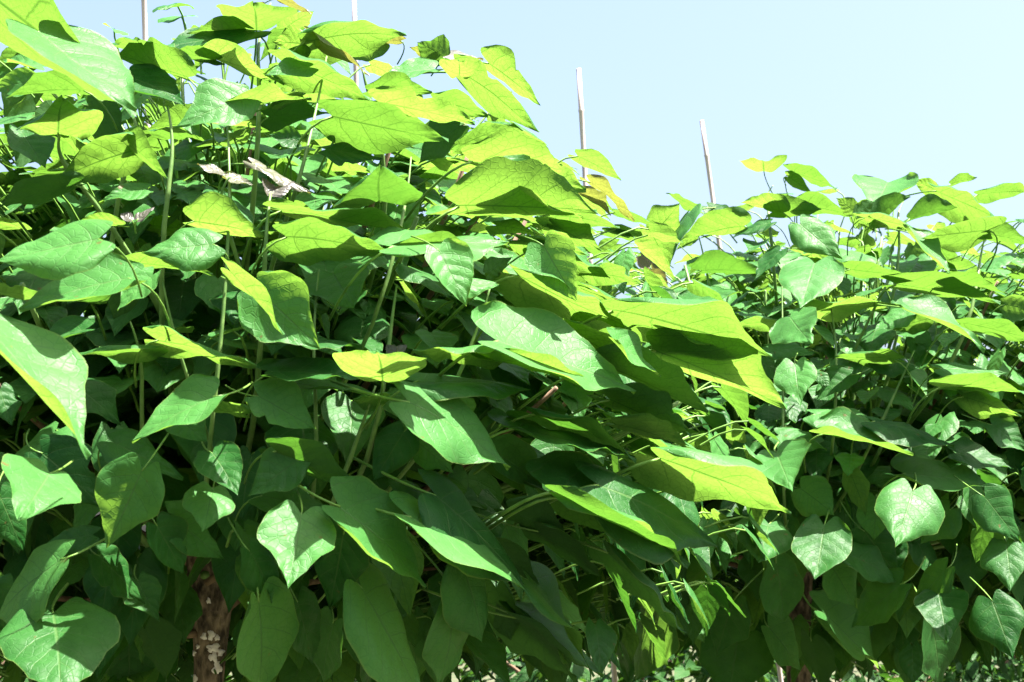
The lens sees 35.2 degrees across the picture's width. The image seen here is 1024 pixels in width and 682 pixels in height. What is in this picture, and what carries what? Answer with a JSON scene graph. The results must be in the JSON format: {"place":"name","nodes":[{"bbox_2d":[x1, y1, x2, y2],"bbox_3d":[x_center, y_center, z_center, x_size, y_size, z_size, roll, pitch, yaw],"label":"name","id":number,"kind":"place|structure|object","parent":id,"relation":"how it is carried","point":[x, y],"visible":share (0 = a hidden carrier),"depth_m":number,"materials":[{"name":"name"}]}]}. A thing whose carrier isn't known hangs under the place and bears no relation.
{"place":"outdoors","nodes":[
{"label":"outdoors","id":0,"kind":"place"},
{"bbox_2d":[0,657,28,681],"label":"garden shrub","id":1,"kind":"object","parent":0,"point":[2,663],"depth_m":9.13,"materials":[{"name":"green plant"}]},
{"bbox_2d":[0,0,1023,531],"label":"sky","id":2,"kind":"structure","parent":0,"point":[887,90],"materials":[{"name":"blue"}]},
{"bbox_2d":[229,589,1021,681],"bbox_3d":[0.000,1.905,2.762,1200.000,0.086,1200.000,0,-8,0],"label":"ground","id":3,"kind":"structure","parent":0,"point":[607,671],"depth_m":22.60,"materials":[{"name":"soil"}]},
{"bbox_2d":[141,0,150,126],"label":"bamboo cane","id":4,"kind":"object","parent":3,"relation":"on","point":[144,20],"visible":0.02,"depth_m":4.69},
{"bbox_2d":[144,524,491,681],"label":"garden shrub","id":5,"kind":"object","parent":3,"relation":"on","point":[466,672],"depth_m":8.27,"materials":[{"name":"green plant"}]},
{"bbox_2d":[352,0,359,164],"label":"bamboo cane","id":6,"kind":"object","parent":3,"relation":"on","point":[354,18],"visible":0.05,"depth_m":4.89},
{"bbox_2d":[0,0,790,681],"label":"catalpa tree","id":7,"kind":"object","parent":3,"relation":"on","point":[300,440],"visible":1,"depth_m":2.29,"materials":[{"name":"green plant"}]},
{"bbox_2d":[576,68,616,681],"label":"bamboo cane","id":8,"kind":"object","parent":3,"relation":"on","point":[584,174],"visible":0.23,"depth_m":4.74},
{"bbox_2d":[452,566,834,681],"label":"garden shrub","id":9,"kind":"object","parent":3,"relation":"on","point":[697,670],"visible":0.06,"depth_m":7.76,"materials":[{"name":"green plant"}]},
{"bbox_2d":[700,120,782,681],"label":"bamboo cane","id":10,"kind":"object","parent":3,"relation":"on","point":[712,197],"visible":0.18,"depth_m":5.59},
{"bbox_2d":[578,155,1023,681],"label":"catalpa tree","id":11,"kind":"object","parent":3,"relation":"on","point":[896,536],"visible":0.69,"depth_m":3.48,"materials":[{"name":"green plant"}]},
{"bbox_2d":[766,590,1023,681],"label":"garden shrub","id":12,"kind":"object","parent":3,"relation":"on","point":[974,669],"visible":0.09,"depth_m":8.41,"materials":[{"name":"green plant"}]}
]}

